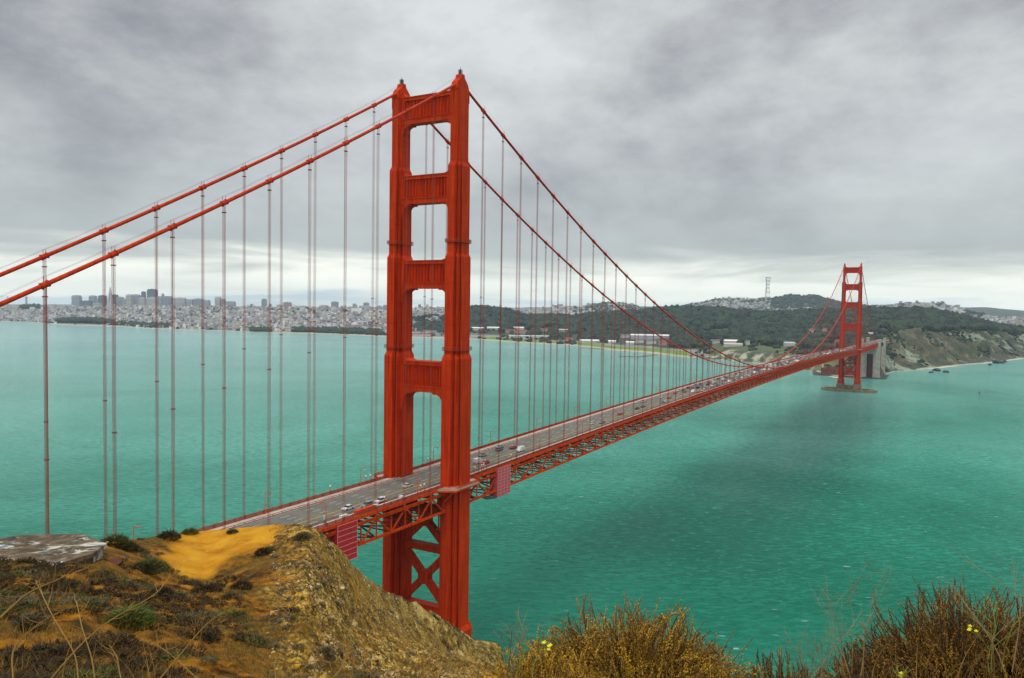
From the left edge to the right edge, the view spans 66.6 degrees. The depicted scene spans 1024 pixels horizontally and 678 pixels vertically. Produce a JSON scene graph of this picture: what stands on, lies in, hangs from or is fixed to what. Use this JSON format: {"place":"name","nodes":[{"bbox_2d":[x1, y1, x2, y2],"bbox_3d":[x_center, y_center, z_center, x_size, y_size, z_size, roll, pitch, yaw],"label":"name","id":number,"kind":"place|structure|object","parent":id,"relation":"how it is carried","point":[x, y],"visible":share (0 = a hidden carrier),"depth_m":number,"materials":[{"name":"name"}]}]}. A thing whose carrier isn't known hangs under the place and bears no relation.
{"place":"outdoors","nodes":[
{"label":"outdoors","id":0,"kind":"place"},
{"bbox_2d":[0,524,506,677],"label":"headland","id":1,"kind":"structure","parent":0,"point":[202,555],"depth_m":64.65,"materials":[{"name":"soil"}]},
{"bbox_2d":[10,610,54,632],"bbox_3d":[-21.394,12.581,34.720,2.071,1.044,2.060,2,3,30],"label":"shrub","id":2,"kind":"object","parent":1,"relation":"on","point":[33,617],"visible":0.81,"depth_m":34.62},
{"bbox_2d":[11,600,67,677],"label":"dry stalk","id":3,"kind":"object","parent":1,"relation":"on","point":[14,649],"visible":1,"depth_m":3.58,"materials":[{"name":"plant"}]},
{"bbox_2d":[0,556,101,617],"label":"dry stalk","id":4,"kind":"object","parent":1,"relation":"on","point":[6,611],"visible":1,"depth_m":3.37,"materials":[{"name":"plant"}]},
{"bbox_2d":[0,534,106,565],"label":"concrete slab","id":5,"kind":"structure","parent":1,"relation":"on","point":[67,549],"depth_m":58.21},
{"bbox_2d":[29,580,82,677],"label":"dry stalk","id":6,"kind":"object","parent":1,"relation":"on","point":[62,631],"visible":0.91,"depth_m":3.88,"materials":[{"name":"plant"}]},
{"bbox_2d":[68,596,97,677],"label":"dry stalk","id":7,"kind":"object","parent":1,"relation":"on","point":[85,638],"visible":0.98,"depth_m":4.18,"materials":[{"name":"plant"}]},
{"bbox_2d":[98,629,121,677],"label":"dry stalk","id":8,"kind":"object","parent":1,"relation":"on","point":[114,653],"visible":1,"depth_m":4.02,"materials":[{"name":"plant"}]},
{"bbox_2d":[51,567,179,677],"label":"dry stalk","id":9,"kind":"object","parent":1,"relation":"on","point":[54,674],"visible":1,"depth_m":3.82,"materials":[{"name":"plant"}]},
{"bbox_2d":[107,557,123,565],"bbox_3d":[-30.123,17.026,59.076,0.925,0.750,1.100,1,2,-2],"label":"rusty plate","id":10,"kind":"object","parent":1,"relation":"on","point":[117,561],"visible":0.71,"depth_m":59.09,"materials":[{"name":"metal"}]},
{"bbox_2d":[101,532,133,548],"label":"shrub","id":11,"kind":"object","parent":1,"relation":"on","point":[122,538],"visible":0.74,"depth_m":65.94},
{"bbox_2d":[116,541,139,551],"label":"shrub","id":12,"kind":"object","parent":1,"relation":"on","point":[133,546],"visible":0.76,"depth_m":66.06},
{"bbox_2d":[100,602,158,631],"bbox_3d":[-19.215,13.953,39.103,2.964,1.387,2.901,0,2,-9],"label":"shrub","id":13,"kind":"object","parent":1,"relation":"on","point":[135,615],"visible":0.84,"depth_m":38.96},
{"bbox_2d":[0,551,297,666],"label":"grey scrub","id":14,"kind":"object","parent":1,"relation":"on","point":[30,597],"visible":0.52,"depth_m":42.68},
{"bbox_2d":[0,537,301,677],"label":"dark scrub","id":15,"kind":"object","parent":1,"relation":"on","point":[126,641],"visible":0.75,"depth_m":39.77,"materials":[{"name":"plant"}]},
{"bbox_2d":[134,557,168,575],"bbox_3d":[-28.416,17.667,60.862,3.374,1.591,3.184,2,3,30],"label":"shrub","id":16,"kind":"object","parent":1,"relation":"on","point":[160,565],"visible":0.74,"depth_m":60.72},
{"bbox_2d":[0,561,308,677],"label":"green scrub","id":17,"kind":"object","parent":1,"relation":"on","point":[114,670],"visible":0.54,"depth_m":40.17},
{"bbox_2d":[150,585,175,597],"bbox_3d":[-23.368,16.841,51.904,1.983,1.020,1.910,2,3,30],"label":"shrub","id":18,"kind":"object","parent":1,"relation":"on","point":[168,590],"visible":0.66,"depth_m":51.92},
{"bbox_2d":[156,528,181,541],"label":"shrub","id":19,"kind":"object","parent":1,"relation":"on","point":[172,534],"visible":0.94,"depth_m":76.63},
{"bbox_2d":[156,633,198,677],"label":"dry stalk","id":20,"kind":"object","parent":1,"relation":"on","point":[176,657],"visible":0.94,"depth_m":4.17,"materials":[{"name":"plant"}]},
{"bbox_2d":[181,526,199,534],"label":"shrub","id":21,"kind":"object","parent":1,"relation":"on","point":[193,530],"visible":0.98,"depth_m":80.77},
{"bbox_2d":[160,596,245,677],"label":"dry stalk","id":22,"kind":"object","parent":1,"relation":"on","point":[197,634],"visible":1,"depth_m":4.00,"materials":[{"name":"plant"}]},
{"bbox_2d":[189,581,224,593],"bbox_3d":[-22.813,18.634,58.045,2.943,1.484,2.949,2,3,30],"label":"shrub","id":23,"kind":"object","parent":1,"relation":"on","point":[210,587],"visible":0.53,"depth_m":58.05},
{"bbox_2d":[226,528,238,534],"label":"shrub","id":24,"kind":"object","parent":1,"relation":"on","point":[232,531],"visible":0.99,"depth_m":80.73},
{"bbox_2d":[0,553,472,677],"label":"dry grass","id":25,"kind":"structure","parent":1,"relation":"on","point":[98,672],"depth_m":40.98,"materials":[{"name":"plant"}]},
{"bbox_2d":[228,577,253,589],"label":"shrub","id":26,"kind":"object","parent":1,"relation":"on","point":[245,584],"visible":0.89,"depth_m":57.79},
{"bbox_2d":[21,605,486,677],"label":"grass","id":27,"kind":"structure","parent":1,"relation":"on","point":[270,666],"depth_m":3.63,"materials":[{"name":"plant"}]},
{"bbox_2d":[254,547,272,555],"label":"shrub","id":28,"kind":"object","parent":1,"relation":"on","point":[263,550],"visible":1,"depth_m":71.59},
{"bbox_2d":[292,530,312,540],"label":"shrub","id":29,"kind":"object","parent":1,"relation":"on","point":[300,536],"visible":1,"depth_m":75.26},
{"bbox_2d":[274,647,342,677],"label":"dry stalk","id":30,"kind":"object","parent":1,"relation":"on","point":[298,663],"visible":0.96,"depth_m":4.56,"materials":[{"name":"plant"}]},
{"bbox_2d":[319,644,336,658],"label":"shrub","id":31,"kind":"object","parent":1,"relation":"on","point":[327,649],"visible":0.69,"depth_m":43.56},
{"bbox_2d":[332,602,358,677],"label":"dry stalk","id":32,"kind":"object","parent":1,"relation":"on","point":[348,644],"visible":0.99,"depth_m":4.42,"materials":[{"name":"plant"}]},
{"bbox_2d":[266,524,496,677],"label":"rubble","id":33,"kind":"object","parent":1,"relation":"on","point":[323,605],"visible":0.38,"depth_m":66.51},
{"bbox_2d":[272,523,501,677],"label":"slope scrub","id":34,"kind":"object","parent":1,"relation":"on","point":[356,673],"visible":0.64,"depth_m":67.25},
{"bbox_2d":[426,623,445,675],"bbox_3d":[-0.505,1.926,4.797,0.105,0.229,0.396,1,2,10],"label":"dry stalk","id":35,"kind":"object","parent":1,"relation":"on","point":[432,649],"visible":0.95,"depth_m":4.80,"materials":[{"name":"plant"}]},
{"bbox_2d":[493,607,531,671],"bbox_3d":[0.006,1.547,3.973,0.126,0.329,0.279,2,3,30],"label":"dry weed","id":36,"kind":"object","parent":1,"relation":"on","point":[502,639],"visible":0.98,"depth_m":3.98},
{"bbox_2d":[494,631,560,676],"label":"flowering weed","id":37,"kind":"object","parent":1,"relation":"on","point":[543,643],"visible":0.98,"depth_m":3.69,"materials":[{"name":"yellow"}]},
{"bbox_2d":[474,629,603,677],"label":"scrub bush","id":38,"kind":"object","parent":1,"relation":"on","point":[537,671],"visible":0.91,"depth_m":4.64,"materials":[{"name":"brown plant"}]},
{"bbox_2d":[499,590,759,677],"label":"scrub bush","id":39,"kind":"object","parent":1,"relation":"on","point":[630,653],"visible":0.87,"depth_m":4.96,"materials":[{"name":"brown plant"}]},
{"bbox_2d":[473,648,803,677],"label":"grass","id":40,"kind":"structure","parent":1,"relation":"on","point":[653,671],"depth_m":3.92,"materials":[{"name":"plant"}]},
{"bbox_2d":[736,645,824,677],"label":"scrub bush","id":41,"kind":"object","parent":1,"relation":"on","point":[768,666],"visible":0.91,"depth_m":5.00,"materials":[{"name":"brown plant"}]},
{"bbox_2d":[781,626,838,677],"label":"dry weed","id":42,"kind":"object","parent":1,"relation":"on","point":[812,653],"visible":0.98,"depth_m":4.59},
{"bbox_2d":[796,620,872,677],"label":"dry weed","id":43,"kind":"object","parent":1,"relation":"on","point":[830,645],"visible":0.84,"depth_m":4.67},
{"bbox_2d":[809,552,898,675],"bbox_3d":[1.953,1.546,4.434,0.480,0.708,0.318,1,2,14],"label":"dry weed","id":44,"kind":"object","parent":1,"relation":"on","point":[853,618],"visible":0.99,"depth_m":4.41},
{"bbox_2d":[817,636,897,677],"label":"scrub bush","id":45,"kind":"object","parent":1,"relation":"on","point":[856,666],"visible":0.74,"depth_m":4.58,"materials":[{"name":"brown plant"}]},
{"bbox_2d":[775,614,1023,677],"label":"grass","id":46,"kind":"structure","parent":1,"relation":"on","point":[905,664],"depth_m":3.77,"materials":[{"name":"plant"}]},
{"bbox_2d":[893,664,907,677],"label":"flowering weed","id":47,"kind":"object","parent":1,"relation":"on","point":[900,674],"visible":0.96,"depth_m":3.43,"materials":[{"name":"yellow"}]},
{"bbox_2d":[836,571,1023,677],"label":"scrub bush","id":48,"kind":"object","parent":1,"relation":"on","point":[957,633],"visible":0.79,"depth_m":4.48,"materials":[{"name":"brown plant"}]},
{"bbox_2d":[934,541,1023,671],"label":"dry weed","id":49,"kind":"object","parent":1,"relation":"on","point":[1008,613],"visible":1,"depth_m":3.97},
{"bbox_2d":[959,590,1023,671],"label":"flowering weed","id":50,"kind":"object","parent":1,"relation":"on","point":[976,631],"visible":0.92,"depth_m":4.08,"materials":[{"name":"yellow"}]},
{"bbox_2d":[960,596,1023,677],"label":"scrub bush","id":51,"kind":"object","parent":1,"relation":"on","point":[1016,665],"visible":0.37,"depth_m":4.27,"materials":[{"name":"brown plant"}]},
{"bbox_2d":[0,321,1023,677],"bbox_3d":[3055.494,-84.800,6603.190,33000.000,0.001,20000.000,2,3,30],"label":"water","id":52,"kind":"structure","parent":0,"point":[754,513],"depth_m":679.12,"materials":[{"name":"liquid"}]},
{"bbox_2d":[77,325,1023,377],"bbox_3d":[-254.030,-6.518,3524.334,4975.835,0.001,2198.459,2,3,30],"label":"surf","id":53,"kind":"structure","parent":52,"relation":"on","point":[742,361],"depth_m":2302.14,"materials":[{"name":"liquid"}]},
{"bbox_2d":[821,383,876,392],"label":"bridge pier","id":54,"kind":"structure","parent":52,"relation":"in","point":[853,388],"depth_m":1401.80,"materials":[{"name":"concrete"}]},
{"bbox_2d":[992,359,1004,363],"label":"sea rock","id":55,"kind":"object","parent":52,"relation":"in","point":[996,361],"visible":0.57,"depth_m":2260.06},
{"bbox_2d":[0,0,1023,310],"label":"sky","id":56,"kind":"structure","parent":0,"point":[711,149],"materials":[{"name":"grey"}]},
{"bbox_2d":[1,295,1023,376],"bbox_3d":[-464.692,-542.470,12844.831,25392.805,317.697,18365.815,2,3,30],"label":"hills","id":57,"kind":"structure","parent":0,"point":[931,355],"depth_m":2408.07,"materials":[{"name":"green plant"}]},
{"bbox_2d":[71,295,81,305],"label":"tower block","id":58,"kind":"structure","parent":57,"relation":"on","point":[76,299],"depth_m":6875.64,"materials":[{"name":"grey"}]},
{"bbox_2d":[71,297,81,304],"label":"windows","id":59,"kind":"structure","parent":58,"relation":"in","point":[71,297],"depth_m":6875.04,"materials":[{"name":"grey"}]},
{"bbox_2d":[80,300,92,305],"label":"tower block","id":60,"kind":"structure","parent":57,"relation":"on","point":[86,303],"depth_m":6776.58,"materials":[{"name":"grey"}]},
{"bbox_2d":[89,295,96,302],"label":"tower block","id":61,"kind":"structure","parent":57,"relation":"on","point":[92,297],"depth_m":7074.75,"materials":[{"name":"grey"}]},
{"bbox_2d":[98,295,106,305],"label":"tower block","id":62,"kind":"structure","parent":57,"relation":"on","point":[100,298],"depth_m":6975.14,"materials":[{"name":"grey"}]},
{"bbox_2d":[107,287,113,305],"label":"pyramid tower","id":63,"kind":"structure","parent":57,"relation":"on","point":[110,300],"depth_m":6886.02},
{"bbox_2d":[116,297,123,305],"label":"tower block","id":64,"kind":"structure","parent":57,"relation":"on","point":[119,301],"depth_m":6976.52,"materials":[{"name":"grey"}]},
{"bbox_2d":[126,294,133,305],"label":"tower block","id":65,"kind":"structure","parent":57,"relation":"on","point":[129,299],"depth_m":6876.91,"materials":[{"name":"grey"}]},
{"bbox_2d":[132,294,140,304],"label":"tower block","id":66,"kind":"structure","parent":57,"relation":"on","point":[136,298],"depth_m":6975.24,"materials":[{"name":"grey"}]},
{"bbox_2d":[139,297,146,306],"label":"tower block","id":67,"kind":"structure","parent":57,"relation":"on","point":[142,300],"depth_m":6578.14,"materials":[{"name":"grey"}]},
{"bbox_2d":[147,289,157,296],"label":"tower block","id":68,"kind":"structure","parent":57,"relation":"on","point":[152,292],"depth_m":6972.62,"materials":[{"name":"grey"}]},
{"bbox_2d":[147,297,157,304],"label":"tower block","id":69,"kind":"structure","parent":57,"relation":"on","point":[151,300],"depth_m":6475.51,"materials":[{"name":"grey"}]},
{"bbox_2d":[157,296,162,304],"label":"tower block","id":70,"kind":"structure","parent":57,"relation":"on","point":[160,300],"depth_m":6881.27,"materials":[{"name":"grey"}]},
{"bbox_2d":[163,296,171,305],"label":"tower block","id":71,"kind":"structure","parent":57,"relation":"on","point":[167,300],"depth_m":6775.11,"materials":[{"name":"grey"}]},
{"bbox_2d":[173,297,186,305],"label":"tower block","id":72,"kind":"structure","parent":57,"relation":"on","point":[179,301],"depth_m":6475.32,"materials":[{"name":"grey"}]},
{"bbox_2d":[186,299,192,305],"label":"tower block","id":73,"kind":"structure","parent":57,"relation":"on","point":[189,302],"depth_m":6475.81,"materials":[{"name":"grey"}]},
{"bbox_2d":[193,298,203,305],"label":"tower block","id":74,"kind":"structure","parent":57,"relation":"on","point":[197,301],"depth_m":6475.25,"materials":[{"name":"grey"}]},
{"bbox_2d":[203,300,210,306],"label":"tower block","id":75,"kind":"structure","parent":57,"relation":"on","point":[206,303],"depth_m":6476.42,"materials":[{"name":"grey"}]},
{"bbox_2d":[215,296,221,306],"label":"tower block","id":76,"kind":"structure","parent":57,"relation":"on","point":[218,299],"depth_m":6279.80,"materials":[{"name":"grey"}]},
{"bbox_2d":[226,301,235,306],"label":"tower block","id":77,"kind":"structure","parent":57,"relation":"on","point":[231,303],"depth_m":6175.75,"materials":[{"name":"grey"}]},
{"bbox_2d":[261,298,266,307],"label":"tower block","id":78,"kind":"structure","parent":57,"relation":"on","point":[263,302],"depth_m":5884.44,"materials":[{"name":"grey"}]},
{"bbox_2d":[283,302,291,306],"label":"tower block","id":79,"kind":"structure","parent":57,"relation":"on","point":[286,304],"depth_m":5576.20,"materials":[{"name":"grey"}]},
{"bbox_2d":[0,303,577,344],"bbox_3d":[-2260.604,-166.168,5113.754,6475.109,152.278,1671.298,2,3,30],"label":"town trees","id":80,"kind":"object","parent":57,"relation":"on","point":[302,328],"visible":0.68,"depth_m":4021.70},
{"bbox_2d":[331,301,338,307],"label":"tower block","id":81,"kind":"structure","parent":57,"relation":"on","point":[335,303],"depth_m":5379.20,"materials":[{"name":"grey"}]},
{"bbox_2d":[350,322,361,327],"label":"rotunda","id":82,"kind":"structure","parent":57,"relation":"on","point":[354,324],"depth_m":3938.71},
{"bbox_2d":[412,333,430,335],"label":"building","id":83,"kind":"structure","parent":57,"relation":"on","point":[420,334],"depth_m":3558.18,"materials":[{"name":"white tile"}]},
{"bbox_2d":[470,334,505,337],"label":"building","id":84,"kind":"structure","parent":57,"relation":"on","point":[484,335],"depth_m":3458.89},
{"bbox_2d":[0,296,1023,334],"bbox_3d":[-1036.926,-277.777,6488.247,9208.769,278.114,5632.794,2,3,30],"label":"houses","id":85,"kind":"structure","parent":57,"relation":"on","point":[128,316],"depth_m":5252.15,"materials":[{"name":"white"}]},
{"bbox_2d":[505,329,526,333],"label":"building","id":86,"kind":"structure","parent":57,"relation":"on","point":[514,330],"depth_m":3552.25,"materials":[{"name":"red tile"}]},
{"bbox_2d":[509,335,548,338],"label":"building","id":87,"kind":"structure","parent":57,"relation":"on","point":[524,337],"depth_m":3315.55,"materials":[{"name":"grey"}]},
{"bbox_2d":[579,339,599,342],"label":"building","id":88,"kind":"structure","parent":57,"relation":"on","point":[586,340],"depth_m":3041.61,"materials":[{"name":"white"}]},
{"bbox_2d":[630,334,669,339],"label":"building","id":89,"kind":"structure","parent":57,"relation":"on","point":[648,336],"depth_m":2992.56,"materials":[{"name":"white"}]},
{"bbox_2d":[646,339,655,343],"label":"building","id":90,"kind":"structure","parent":57,"relation":"on","point":[650,341],"depth_m":2827.75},
{"bbox_2d":[658,341,667,345],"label":"building","id":91,"kind":"structure","parent":57,"relation":"on","point":[662,343],"depth_m":2748.65,"materials":[{"name":"red tile"}]},
{"bbox_2d":[710,339,720,343],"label":"building","id":92,"kind":"structure","parent":57,"relation":"on","point":[715,341],"depth_m":2678.63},
{"bbox_2d":[412,304,1023,350],"bbox_3d":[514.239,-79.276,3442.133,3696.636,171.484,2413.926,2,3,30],"label":"forest","id":93,"kind":"object","parent":57,"relation":"on","point":[770,327],"visible":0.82,"depth_m":3091.14,"materials":[{"name":"plant"}]},
{"bbox_2d":[723,339,736,342],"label":"building","id":94,"kind":"structure","parent":57,"relation":"on","point":[729,341],"depth_m":2542.60,"materials":[{"name":"white"}]},
{"bbox_2d":[723,343,742,346],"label":"building","id":95,"kind":"structure","parent":57,"relation":"on","point":[731,344],"depth_m":2415.07,"materials":[{"name":"beige"}]},
{"bbox_2d":[765,277,770,296],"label":"radio mast","id":96,"kind":"object","parent":57,"relation":"on","point":[766,287],"visible":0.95,"depth_m":7681.75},
{"bbox_2d":[695,342,854,366],"bbox_3d":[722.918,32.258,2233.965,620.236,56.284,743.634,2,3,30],"label":"slope trees","id":97,"kind":"object","parent":57,"relation":"on","point":[751,347],"visible":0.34,"depth_m":2244.98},
{"bbox_2d":[572,293,985,318],"bbox_3d":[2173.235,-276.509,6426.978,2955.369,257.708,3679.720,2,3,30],"label":"hilltop wood","id":98,"kind":"object","parent":57,"relation":"on","point":[793,298],"visible":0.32,"depth_m":6767.74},
{"bbox_2d":[783,342,796,345],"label":"building","id":99,"kind":"structure","parent":57,"relation":"on","point":[789,343],"depth_m":2346.98,"materials":[{"name":"grey"}]},
{"bbox_2d":[880,327,1023,374],"bbox_3d":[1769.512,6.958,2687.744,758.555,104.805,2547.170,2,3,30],"label":"bluff scrub","id":100,"kind":"object","parent":57,"relation":"on","point":[897,338],"visible":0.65,"depth_m":2267.19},
{"bbox_2d":[813,371,888,378],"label":"rocky point","id":101,"kind":"structure","parent":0,"point":[884,376],"depth_m":1731.01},
{"bbox_2d":[821,364,854,375],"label":"brick fort","id":102,"kind":"structure","parent":101,"relation":"on","point":[829,370],"depth_m":1748.32,"materials":[{"name":"brown brick"}]},
{"bbox_2d":[860,339,881,377],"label":"concrete pylon","id":103,"kind":"object","parent":101,"relation":"on","point":[870,363],"visible":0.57,"depth_m":1706.74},
{"bbox_2d":[866,337,886,373],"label":"concrete pylon","id":104,"kind":"object","parent":101,"relation":"on","point":[883,356],"visible":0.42,"depth_m":1806.04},
{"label":"bridge pier","id":105,"kind":"object","parent":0,"visible":0},
{"bbox_2d":[0,67,889,636],"bbox_3d":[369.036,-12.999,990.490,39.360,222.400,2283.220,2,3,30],"label":"suspension bridge","id":106,"kind":"structure","parent":105,"relation":"on","point":[452,477],"depth_m":296.99,"materials":[{"name":"metal"}]},
{"bbox_2d":[328,520,357,559],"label":"maintenance screen","id":107,"kind":"object","parent":106,"relation":"hanging from","point":[344,538],"visible":0.74,"depth_m":242.92,"materials":[{"name":"pink fabric"}]},
{"bbox_2d":[341,504,354,510],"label":"car","id":108,"kind":"object","parent":106,"relation":"on","point":[347,507],"visible":0.87,"depth_m":257.19,"materials":[{"name":"grey paint"}]},
{"bbox_2d":[360,500,373,506],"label":"car","id":109,"kind":"object","parent":106,"relation":"on","point":[367,503],"visible":0.78,"depth_m":260.79,"materials":[{"name":"grey paint"}]},
{"bbox_2d":[374,496,386,503],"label":"car","id":110,"kind":"object","parent":106,"relation":"on","point":[380,499],"visible":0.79,"depth_m":266.85,"materials":[{"name":"grey paint"}]},
{"bbox_2d":[402,483,412,487],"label":"car","id":111,"kind":"object","parent":106,"relation":"on","point":[406,485],"visible":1,"depth_m":289.21,"materials":[{"name":"grey paint"}]},
{"bbox_2d":[473,457,482,463],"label":"van","id":112,"kind":"object","parent":106,"relation":"on","point":[475,460],"visible":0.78,"depth_m":330.08,"materials":[{"name":"grey paint"}]},
{"bbox_2d":[482,464,510,499],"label":"maintenance screen","id":113,"kind":"object","parent":106,"relation":"hanging from","point":[501,484],"visible":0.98,"depth_m":323.17,"materials":[{"name":"pink"}]},
{"bbox_2d":[518,445,524,451],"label":"van","id":114,"kind":"object","parent":106,"relation":"on","point":[521,448],"visible":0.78,"depth_m":356.69,"materials":[{"name":"grey paint"}]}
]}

